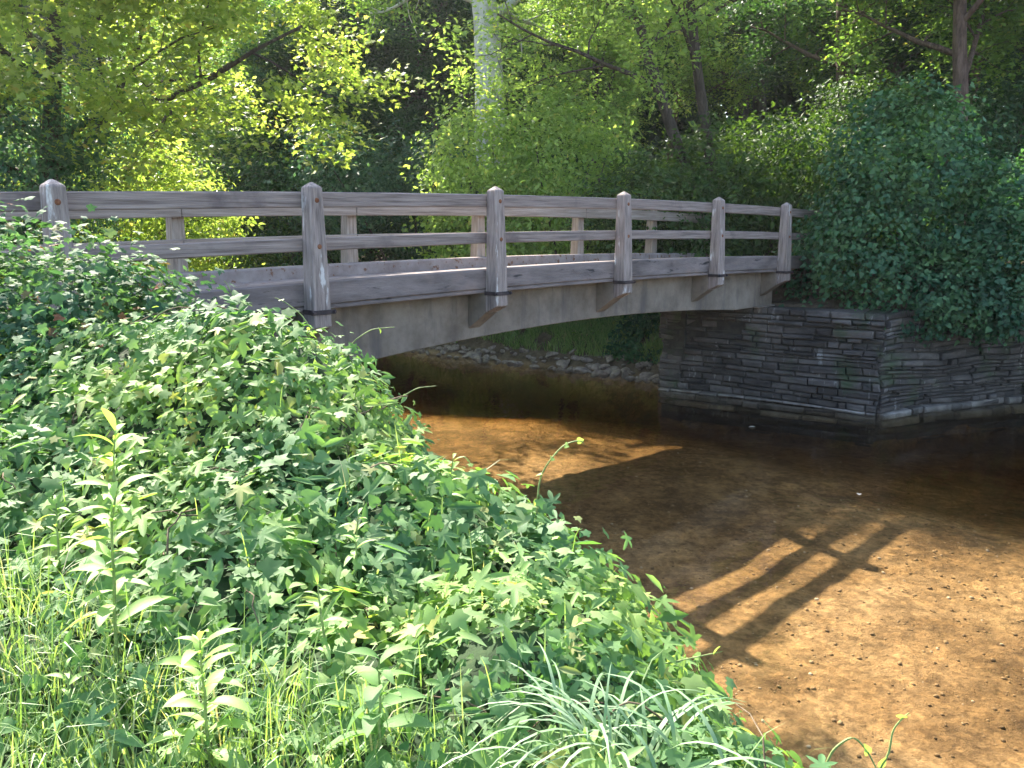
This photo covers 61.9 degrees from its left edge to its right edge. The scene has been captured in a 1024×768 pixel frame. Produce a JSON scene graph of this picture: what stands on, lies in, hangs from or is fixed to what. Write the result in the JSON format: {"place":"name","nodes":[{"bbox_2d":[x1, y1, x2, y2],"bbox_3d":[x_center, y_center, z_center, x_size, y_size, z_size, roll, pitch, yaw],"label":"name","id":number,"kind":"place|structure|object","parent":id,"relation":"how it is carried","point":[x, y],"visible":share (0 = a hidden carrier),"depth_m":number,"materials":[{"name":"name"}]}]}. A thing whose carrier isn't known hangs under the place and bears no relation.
{"place":"outdoors","nodes":[
{"label":"outdoors","id":0,"kind":"place"},
{"bbox_2d":[3,137,1023,767],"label":"ground","id":1,"kind":"structure","parent":0,"point":[459,401],"depth_m":10.89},
{"bbox_2d":[0,10,77,161],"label":"woodland tree","id":2,"kind":"object","parent":1,"relation":"on","point":[17,101],"visible":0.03,"depth_m":31.95,"materials":[{"name":"green plant"}]},
{"bbox_2d":[0,34,125,276],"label":"shrub","id":3,"kind":"object","parent":1,"relation":"on","point":[17,162],"visible":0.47,"depth_m":16.45,"materials":[{"name":"green plant"}]},
{"bbox_2d":[3,0,145,138],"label":"woodland tree","id":4,"kind":"object","parent":1,"relation":"on","point":[43,44],"visible":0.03,"depth_m":50.59,"materials":[{"name":"green plant"}]},
{"bbox_2d":[4,49,153,235],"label":"woodland tree","id":5,"kind":"object","parent":1,"relation":"on","point":[76,85],"depth_m":43.74,"materials":[{"name":"green plant"}]},
{"bbox_2d":[0,31,166,281],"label":"shrub","id":6,"kind":"object","parent":1,"relation":"on","point":[81,163],"visible":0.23,"depth_m":17.86,"materials":[{"name":"green plant"}]},
{"bbox_2d":[0,196,234,417],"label":"vine bush","id":7,"kind":"object","parent":1,"relation":"on","point":[28,312],"visible":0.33,"depth_m":5.24,"materials":[{"name":"green plant"}]},
{"bbox_2d":[0,117,264,275],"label":"shrub","id":8,"kind":"object","parent":1,"relation":"on","point":[184,183],"visible":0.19,"depth_m":21.93,"materials":[{"name":"green plant"}]},
{"bbox_2d":[64,6,230,222],"bbox_3d":[-15.451,-10.498,38.318,7.530,12.824,9.058,-1,10,-6],"label":"woodland tree","id":9,"kind":"object","parent":1,"relation":"on","point":[135,34],"visible":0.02,"depth_m":36.20,"materials":[{"name":"green plant"}]},
{"bbox_2d":[91,0,236,227],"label":"woodland tree","id":10,"kind":"object","parent":1,"relation":"on","point":[143,41],"depth_m":49.20,"materials":[{"name":"green plant"}]},
{"bbox_2d":[123,176,277,268],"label":"shrub","id":11,"kind":"object","parent":1,"relation":"on","point":[194,225],"visible":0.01,"depth_m":36.39,"materials":[{"name":"green plant"}]},
{"bbox_2d":[161,230,263,271],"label":"shrub","id":12,"kind":"object","parent":1,"relation":"on","point":[230,264],"visible":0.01,"depth_m":36.16,"materials":[{"name":"green plant"}]},
{"bbox_2d":[105,0,326,268],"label":"woodland tree","id":13,"kind":"object","parent":1,"relation":"on","point":[181,132],"visible":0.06,"depth_m":32.89,"materials":[{"name":"green plant"}]},
{"bbox_2d":[0,0,435,234],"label":"maple tree","id":14,"kind":"object","parent":1,"relation":"on","point":[58,14],"visible":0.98,"depth_m":16.30,"materials":[{"name":"green plant"}]},
{"bbox_2d":[202,0,296,262],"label":"woodland tree","id":15,"kind":"object","parent":1,"relation":"on","point":[232,57],"visible":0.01,"depth_m":33.11,"materials":[{"name":"green plant"}]},
{"bbox_2d":[175,0,405,265],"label":"woodland tree","id":16,"kind":"object","parent":1,"relation":"on","point":[210,163],"visible":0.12,"depth_m":29.33,"materials":[{"name":"green plant"}]},
{"bbox_2d":[202,180,388,268],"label":"shrub","id":17,"kind":"object","parent":1,"relation":"on","point":[265,259],"visible":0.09,"depth_m":29.91,"materials":[{"name":"green plant"}]},
{"bbox_2d":[204,0,434,267],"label":"woodland tree","id":18,"kind":"object","parent":1,"relation":"on","point":[286,56],"visible":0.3,"depth_m":28.86,"materials":[{"name":"green plant"}]},
{"bbox_2d":[210,6,433,134],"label":"woodland tree","id":19,"kind":"object","parent":1,"relation":"on","point":[406,101],"visible":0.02,"depth_m":50.87,"materials":[{"name":"green plant"}]},
{"bbox_2d":[204,149,470,266],"bbox_3d":[-5.501,-5.088,28.662,7.746,5.628,8.084,8,13,38],"label":"shrub","id":20,"kind":"object","parent":1,"relation":"on","point":[272,231],"visible":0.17,"depth_m":27.38,"materials":[{"name":"green plant"}]},
{"bbox_2d":[263,0,461,261],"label":"woodland tree","id":21,"kind":"object","parent":1,"relation":"on","point":[416,111],"visible":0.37,"depth_m":30.44,"materials":[{"name":"green plant"}]},
{"bbox_2d":[260,110,495,262],"bbox_3d":[-3.473,-5.359,26.899,8.491,6.825,6.536,-6,12,-29],"label":"shrub","id":22,"kind":"object","parent":1,"relation":"on","point":[370,185],"visible":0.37,"depth_m":25.66,"materials":[{"name":"green plant"}]},
{"bbox_2d":[0,367,829,767],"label":"grass","id":23,"kind":"structure","parent":1,"relation":"on","point":[54,691],"depth_m":2.50,"materials":[{"name":"green plant"}]},
{"bbox_2d":[359,0,471,224],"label":"woodland tree","id":24,"kind":"object","parent":1,"relation":"on","point":[427,63],"visible":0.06,"depth_m":39.47,"materials":[{"name":"green plant"}]},
{"bbox_2d":[0,290,837,767],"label":"bank vines","id":25,"kind":"object","parent":1,"relation":"on","point":[142,392],"visible":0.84,"depth_m":3.30,"materials":[{"name":"green plant"}]},
{"bbox_2d":[28,495,81,588],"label":"tall weed","id":26,"kind":"object","parent":25,"relation":"on","point":[59,551],"visible":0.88,"depth_m":3.26,"materials":[{"name":"green plant"}]},
{"bbox_2d":[39,657,100,736],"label":"tall weed","id":27,"kind":"object","parent":25,"relation":"on","point":[66,691],"visible":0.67,"depth_m":2.50,"materials":[{"name":"green plant"}]},
{"bbox_2d":[59,408,170,671],"bbox_3d":[-1.289,0.494,2.685,0.305,0.884,0.340,0,10,0],"label":"tall weed","id":28,"kind":"object","parent":25,"relation":"on","point":[103,612],"visible":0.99,"depth_m":2.68,"materials":[{"name":"green plant"}]},
{"bbox_2d":[142,628,263,767],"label":"tall weed","id":29,"kind":"object","parent":25,"relation":"on","point":[189,664],"visible":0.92,"depth_m":2.35,"materials":[{"name":"green plant"}]},
{"bbox_2d":[276,298,312,331],"bbox_3d":[-1.201,-0.384,4.721,0.204,0.192,0.040,0,10,2],"label":"vine tendril","id":30,"kind":"object","parent":25,"relation":"attached to","point":[309,328],"visible":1,"depth_m":4.71,"materials":[{"name":"green plant"}]},
{"bbox_2d":[305,566,349,672],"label":"tall weed","id":31,"kind":"object","parent":25,"relation":"on","point":[325,649],"visible":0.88,"depth_m":2.67,"materials":[{"name":"green plant"}]},
{"bbox_2d":[338,508,373,593],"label":"tall weed","id":32,"kind":"object","parent":25,"relation":"on","point":[353,554],"visible":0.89,"depth_m":3.26,"materials":[{"name":"green plant"}]},
{"bbox_2d":[341,327,393,355],"bbox_3d":[-0.784,-0.231,4.636,0.296,0.160,0.028,0,10,-2],"label":"vine tendril","id":33,"kind":"object","parent":25,"relation":"attached to","point":[365,333],"visible":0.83,"depth_m":4.62,"materials":[{"name":"green plant"}]},
{"bbox_2d":[322,645,435,767],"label":"tall weed","id":34,"kind":"object","parent":25,"relation":"on","point":[372,694],"visible":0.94,"depth_m":2.30,"materials":[{"name":"green plant"}]},
{"bbox_2d":[396,386,433,399],"bbox_3d":[-0.529,0.063,4.484,0.264,0.112,0.007,0,10,0],"label":"vine tendril","id":35,"kind":"object","parent":25,"relation":"attached to","point":[413,390],"visible":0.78,"depth_m":4.48},
{"bbox_2d":[428,453,465,510],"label":"tall weed","id":36,"kind":"object","parent":25,"relation":"on","point":[454,464],"visible":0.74,"depth_m":3.63,"materials":[{"name":"green plant"}]},
{"bbox_2d":[534,437,583,516],"bbox_3d":[0.205,0.411,3.728,0.220,0.360,0.053,0,10,0],"label":"vine tendril","id":37,"kind":"object","parent":25,"relation":"on","point":[579,440],"visible":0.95,"depth_m":3.72,"materials":[{"name":"green plant"}]},
{"bbox_2d":[439,642,709,767],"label":"sedge clump","id":38,"kind":"object","parent":25,"relation":"on","point":[570,724],"visible":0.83,"depth_m":2.36,"materials":[{"name":"green plant"}]},
{"bbox_2d":[515,674,783,767],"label":"sedge clump","id":39,"kind":"object","parent":25,"relation":"on","point":[655,739],"visible":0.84,"depth_m":2.35,"materials":[{"name":"green plant"}]},
{"bbox_2d":[665,646,722,664],"bbox_3d":[0.619,0.933,2.923,0.200,0.070,0.039,0,10,0],"label":"vine tendril","id":40,"kind":"object","parent":25,"relation":"on","point":[697,655],"visible":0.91,"depth_m":2.92,"materials":[{"name":"green plant"}]},
{"bbox_2d":[826,737,876,767],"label":"vine tendril","id":41,"kind":"object","parent":25,"relation":"attached to","point":[867,750],"visible":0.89,"depth_m":2.59,"materials":[{"name":"green plant"}]},
{"bbox_2d":[878,713,909,767],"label":"vine tendril","id":42,"kind":"object","parent":25,"relation":"attached to","point":[881,763],"visible":1,"depth_m":2.53,"materials":[{"name":"green plant"}]},
{"bbox_2d":[451,344,458,350],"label":"stone","id":43,"kind":"object","parent":1,"relation":"on","point":[455,347],"visible":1,"depth_m":24.45,"materials":[{"name":"grey stone"}]},
{"bbox_2d":[351,0,573,231],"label":"woodland tree","id":44,"kind":"object","parent":1,"relation":"on","point":[444,7],"visible":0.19,"depth_m":33.87,"materials":[{"name":"green plant"}]},
{"bbox_2d":[385,71,558,258],"bbox_3d":[-1.058,-5.108,24.930,4.895,6.919,8.582,0,10,0],"label":"shrub","id":45,"kind":"object","parent":1,"relation":"on","point":[462,167],"visible":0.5,"depth_m":22.64,"materials":[{"name":"green plant"}]},
{"bbox_2d":[468,352,481,358],"bbox_3d":[-1.017,-0.795,23.879,0.423,0.194,0.331,-6,22,-13],"label":"stone","id":46,"kind":"object","parent":1,"relation":"on","point":[472,355],"visible":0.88,"depth_m":23.78,"materials":[{"name":"grey stone"}]},
{"bbox_2d":[336,0,616,251],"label":"sycamore tree","id":47,"kind":"object","parent":1,"relation":"on","point":[385,6],"visible":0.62,"depth_m":26.13,"materials":[{"name":"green plant"}]},
{"bbox_2d":[476,358,482,363],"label":"stone","id":48,"kind":"object","parent":1,"relation":"on","point":[479,361],"visible":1,"depth_m":23.51,"materials":[{"name":"grey stone"}]},
{"bbox_2d":[481,349,489,353],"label":"stone","id":49,"kind":"object","parent":1,"relation":"on","point":[486,351],"visible":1,"depth_m":23.78,"materials":[{"name":"grey stone"}]},
{"bbox_2d":[415,0,555,190],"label":"woodland tree","id":50,"kind":"object","parent":1,"relation":"on","point":[471,72],"visible":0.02,"depth_m":45.88,"materials":[{"name":"green plant"}]},
{"bbox_2d":[483,354,489,360],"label":"stone","id":51,"kind":"object","parent":1,"relation":"on","point":[486,357],"visible":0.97,"depth_m":23.58,"materials":[{"name":"grey stone"}]},
{"bbox_2d":[506,360,514,366],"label":"stone","id":52,"kind":"object","parent":1,"relation":"on","point":[509,363],"visible":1,"depth_m":22.88,"materials":[{"name":"grey stone"}]},
{"bbox_2d":[0,0,1023,235],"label":"distant woods","id":53,"kind":"object","parent":1,"relation":"on","point":[789,99],"visible":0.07,"depth_m":54.21,"materials":[{"name":"green plant"}]},
{"bbox_2d":[513,361,522,366],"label":"stone","id":54,"kind":"object","parent":1,"relation":"on","point":[517,364],"visible":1,"depth_m":22.86,"materials":[{"name":"grey stone"}]},
{"bbox_2d":[529,364,539,368],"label":"stone","id":55,"kind":"object","parent":1,"relation":"on","point":[533,366],"visible":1,"depth_m":22.54,"materials":[{"name":"grey stone"}]},
{"bbox_2d":[436,0,638,193],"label":"woodland tree","id":56,"kind":"object","parent":1,"relation":"on","point":[470,35],"visible":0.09,"depth_m":39.03,"materials":[{"name":"green plant"}]},
{"bbox_2d":[546,351,557,356],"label":"stone","id":57,"kind":"object","parent":1,"relation":"on","point":[551,353],"visible":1,"depth_m":22.70,"materials":[{"name":"grey stone"}]},
{"bbox_2d":[556,360,568,368],"bbox_3d":[1.328,-0.500,22.340,0.319,0.263,0.399,-2,11,-12],"label":"stone","id":58,"kind":"object","parent":1,"relation":"on","point":[562,363],"visible":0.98,"depth_m":22.22,"materials":[{"name":"grey stone"}]},
{"bbox_2d":[453,59,680,322],"bbox_3d":[1.594,-5.246,24.090,6.396,7.132,7.318,0,10,0],"label":"shrub","id":59,"kind":"object","parent":1,"relation":"on","point":[542,186],"visible":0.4,"depth_m":22.19,"materials":[{"name":"green plant"}]},
{"bbox_2d":[564,366,572,372],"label":"stone","id":60,"kind":"object","parent":1,"relation":"on","point":[568,369],"visible":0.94,"depth_m":21.94,"materials":[{"name":"grey stone"}]},
{"bbox_2d":[117,127,1023,354],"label":"undergrowth","id":61,"kind":"object","parent":1,"relation":"on","point":[881,236],"visible":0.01,"depth_m":22.80,"materials":[{"name":"green plant"}]},
{"bbox_2d":[571,355,579,360],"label":"stone","id":62,"kind":"object","parent":1,"relation":"on","point":[575,357],"visible":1,"depth_m":22.27,"materials":[{"name":"grey stone"}]},
{"bbox_2d":[572,367,587,372],"bbox_3d":[1.753,-0.365,21.883,0.449,0.166,0.261,8,8,25],"label":"stone","id":63,"kind":"object","parent":1,"relation":"on","point":[579,369],"visible":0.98,"depth_m":21.80,"materials":[{"name":"grey stone"}]},
{"bbox_2d":[505,0,663,227],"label":"woodland tree","id":64,"kind":"object","parent":1,"relation":"on","point":[623,102],"visible":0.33,"depth_m":31.81,"materials":[{"name":"green plant"}]},
{"bbox_2d":[582,357,592,362],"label":"stone","id":65,"kind":"object","parent":1,"relation":"on","point":[587,360],"visible":0.92,"depth_m":22.01,"materials":[{"name":"grey stone"}]},
{"bbox_2d":[585,363,592,369],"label":"stone","id":66,"kind":"object","parent":1,"relation":"on","point":[588,365],"visible":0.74,"depth_m":21.79,"materials":[{"name":"grey stone"}]},
{"bbox_2d":[590,370,599,377],"bbox_3d":[2.138,-0.274,21.506,0.263,0.184,0.405,-33,-1,-40],"label":"stone","id":67,"kind":"object","parent":1,"relation":"on","point":[594,373],"visible":0.93,"depth_m":21.42,"materials":[{"name":"grey stone"}]},
{"bbox_2d":[591,363,600,370],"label":"stone","id":68,"kind":"object","parent":1,"relation":"on","point":[595,366],"visible":0.7,"depth_m":21.62,"materials":[{"name":"grey stone"}]},
{"bbox_2d":[599,370,608,377],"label":"stone","id":69,"kind":"object","parent":1,"relation":"on","point":[603,374],"visible":1,"depth_m":21.28,"materials":[{"name":"grey stone"}]},
{"bbox_2d":[599,364,610,369],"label":"stone","id":70,"kind":"object","parent":1,"relation":"on","point":[603,366],"visible":0.77,"depth_m":21.57,"materials":[{"name":"grey stone"}]},
{"bbox_2d":[606,357,613,362],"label":"stone","id":71,"kind":"object","parent":1,"relation":"on","point":[609,359],"visible":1,"depth_m":21.65,"materials":[{"name":"grey stone"}]},
{"bbox_2d":[604,366,618,375],"bbox_3d":[2.484,-0.320,21.434,0.479,0.237,0.315,-13,14,-10],"label":"stone","id":72,"kind":"object","parent":1,"relation":"on","point":[609,370],"visible":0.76,"depth_m":21.34,"materials":[{"name":"grey stone"}]},
{"bbox_2d":[611,369,620,376],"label":"stone","id":73,"kind":"object","parent":1,"relation":"on","point":[616,372],"visible":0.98,"depth_m":21.15,"materials":[{"name":"grey stone"}]},
{"bbox_2d":[621,367,629,378],"bbox_3d":[2.814,-0.271,21.140,0.259,0.194,0.398,12,47,13],"label":"stone","id":74,"kind":"object","parent":1,"relation":"on","point":[624,373],"visible":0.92,"depth_m":21.08,"materials":[{"name":"grey stone"}]},
{"bbox_2d":[414,0,841,227],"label":"leaning tree","id":75,"kind":"object","parent":1,"relation":"on","point":[649,58],"visible":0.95,"depth_m":21.25,"materials":[{"name":"green plant"}]},
{"bbox_2d":[625,376,634,381],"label":"stone","id":76,"kind":"object","parent":1,"relation":"on","point":[629,378],"visible":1,"depth_m":20.73,"materials":[{"name":"grey stone"}]},
{"bbox_2d":[602,312,660,363],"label":"bank shrubbery","id":77,"kind":"object","parent":1,"relation":"on","point":[632,343],"visible":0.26,"depth_m":21.81,"materials":[{"name":"green plant"}]},
{"bbox_2d":[561,0,706,174],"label":"woodland tree","id":78,"kind":"object","parent":1,"relation":"on","point":[655,55],"visible":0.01,"depth_m":50.90,"materials":[{"name":"green plant"}]},
{"bbox_2d":[478,241,796,363],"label":"bank grass","id":79,"kind":"structure","parent":1,"relation":"on","point":[566,329],"depth_m":22.88,"materials":[{"name":"green plant"}]},
{"bbox_2d":[634,376,642,382],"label":"stone","id":80,"kind":"object","parent":1,"relation":"on","point":[638,380],"visible":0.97,"depth_m":20.69,"materials":[{"name":"grey stone"}]},
{"bbox_2d":[635,363,643,369],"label":"stone","id":81,"kind":"object","parent":1,"relation":"on","point":[639,366],"visible":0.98,"depth_m":20.97,"materials":[{"name":"grey stone"}]},
{"bbox_2d":[641,377,649,383],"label":"stone","id":82,"kind":"object","parent":1,"relation":"on","point":[645,380],"visible":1,"depth_m":20.51,"materials":[{"name":"grey stone"}]},
{"bbox_2d":[640,358,651,366],"bbox_3d":[3.314,-0.515,21.074,0.318,0.200,0.249,-19,8,2],"label":"stone","id":83,"kind":"object","parent":1,"relation":"on","point":[644,364],"visible":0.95,"depth_m":20.99,"materials":[{"name":"grey stone"}]},
{"bbox_2d":[639,372,653,377],"bbox_3d":[3.292,-0.205,20.734,0.407,0.186,0.226,2,11,13],"label":"stone","id":84,"kind":"object","parent":1,"relation":"on","point":[646,374],"visible":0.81,"depth_m":20.66,"materials":[{"name":"grey stone"}]},
{"bbox_2d":[648,374,658,380],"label":"stone","id":85,"kind":"object","parent":1,"relation":"on","point":[655,376],"visible":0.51,"depth_m":20.40,"materials":[{"name":"grey stone"}]},
{"bbox_2d":[568,0,779,159],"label":"woodland tree","id":86,"kind":"object","parent":1,"relation":"on","point":[724,65],"visible":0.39,"depth_m":34.56,"materials":[{"name":"green plant"}]},
{"bbox_2d":[564,137,799,313],"bbox_3d":[4.135,-3.853,22.602,6.133,4.919,7.173,0,10,0],"label":"shrub","id":87,"kind":"object","parent":1,"relation":"on","point":[640,175],"visible":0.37,"depth_m":20.57,"materials":[{"name":"green plant"}]},
{"bbox_2d":[670,0,817,152],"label":"woodland tree","id":88,"kind":"object","parent":1,"relation":"on","point":[758,106],"visible":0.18,"depth_m":38.34,"materials":[{"name":"green plant"}]},
{"bbox_2d":[609,90,888,256],"bbox_3d":[6.314,-4.712,22.335,6.508,5.162,6.842,5,12,25],"label":"shrub","id":89,"kind":"object","parent":1,"relation":"on","point":[776,188],"visible":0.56,"depth_m":20.85,"materials":[{"name":"green plant"}]},
{"bbox_2d":[645,1,859,162],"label":"woodland tree","id":90,"kind":"object","parent":1,"relation":"on","point":[745,113],"visible":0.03,"depth_m":50.76,"materials":[{"name":"green plant"}]},
{"bbox_2d":[715,59,954,260],"bbox_3d":[8.902,-5.873,23.094,7.019,5.765,8.989,0,10,0],"label":"shrub","id":91,"kind":"object","parent":1,"relation":"on","point":[834,107],"visible":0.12,"depth_m":23.06,"materials":[{"name":"green plant"}]},
{"bbox_2d":[658,306,1023,446],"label":"stone abutment","id":92,"kind":"object","parent":1,"relation":"on","point":[859,377],"visible":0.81,"depth_m":17.59,"materials":[{"name":"grey stone"}]},
{"bbox_2d":[0,179,839,365],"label":"footbridge","id":93,"kind":"object","parent":92,"relation":"on","point":[417,304],"visible":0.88,"depth_m":11.62,"materials":[{"name":"wood"}]},
{"bbox_2d":[704,0,1016,161],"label":"woodland tree","id":94,"kind":"object","parent":1,"relation":"on","point":[769,50],"visible":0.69,"depth_m":27.70,"materials":[{"name":"green plant"}]},
{"bbox_2d":[714,75,1023,237],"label":"shrub","id":95,"kind":"object","parent":1,"relation":"on","point":[1000,150],"visible":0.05,"depth_m":22.73,"materials":[{"name":"green plant"}]},
{"bbox_2d":[748,0,1023,124],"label":"woodland tree","id":96,"kind":"object","parent":1,"relation":"on","point":[902,65],"visible":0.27,"depth_m":30.77,"materials":[{"name":"green plant"}]},
{"bbox_2d":[772,63,1023,350],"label":"vine thicket","id":97,"kind":"object","parent":1,"relation":"on","point":[992,290],"visible":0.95,"depth_m":16.76,"materials":[{"name":"green plant"}]},
{"bbox_2d":[806,0,1001,140],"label":"woodland tree","id":98,"kind":"object","parent":1,"relation":"on","point":[905,54],"visible":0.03,"depth_m":48.75,"materials":[{"name":"green plant"}]},
{"bbox_2d":[798,0,1023,224],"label":"woodland tree","id":99,"kind":"object","parent":1,"relation":"on","point":[961,62],"visible":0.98,"depth_m":23.69,"materials":[{"name":"green plant"}]},
{"bbox_2d":[872,67,1023,213],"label":"shrub","id":100,"kind":"object","parent":1,"relation":"on","point":[1016,106],"visible":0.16,"depth_m":23.18,"materials":[{"name":"green plant"}]},
{"bbox_2d":[896,0,1023,101],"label":"woodland tree","id":101,"kind":"object","parent":1,"relation":"on","point":[1018,50],"visible":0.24,"depth_m":27.47,"materials":[{"name":"green plant"}]},
{"bbox_2d":[939,4,1003,119],"bbox_3d":[20.482,-19.467,36.795,14.458,21.564,11.775,-10,14,-42],"label":"woodland tree","id":102,"kind":"object","parent":1,"relation":"on","point":[975,75],"visible":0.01,"depth_m":38.07,"materials":[{"name":"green plant"}]},
{"bbox_2d":[941,0,1023,82],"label":"woodland tree","id":103,"kind":"object","parent":1,"relation":"on","point":[1013,48],"visible":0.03,"depth_m":33.42,"materials":[{"name":"green plant"}]},
{"bbox_2d":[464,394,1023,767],"bbox_3d":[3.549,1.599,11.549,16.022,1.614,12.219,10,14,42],"label":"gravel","id":104,"kind":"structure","parent":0,"point":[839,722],"depth_m":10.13,"materials":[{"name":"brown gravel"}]}
]}

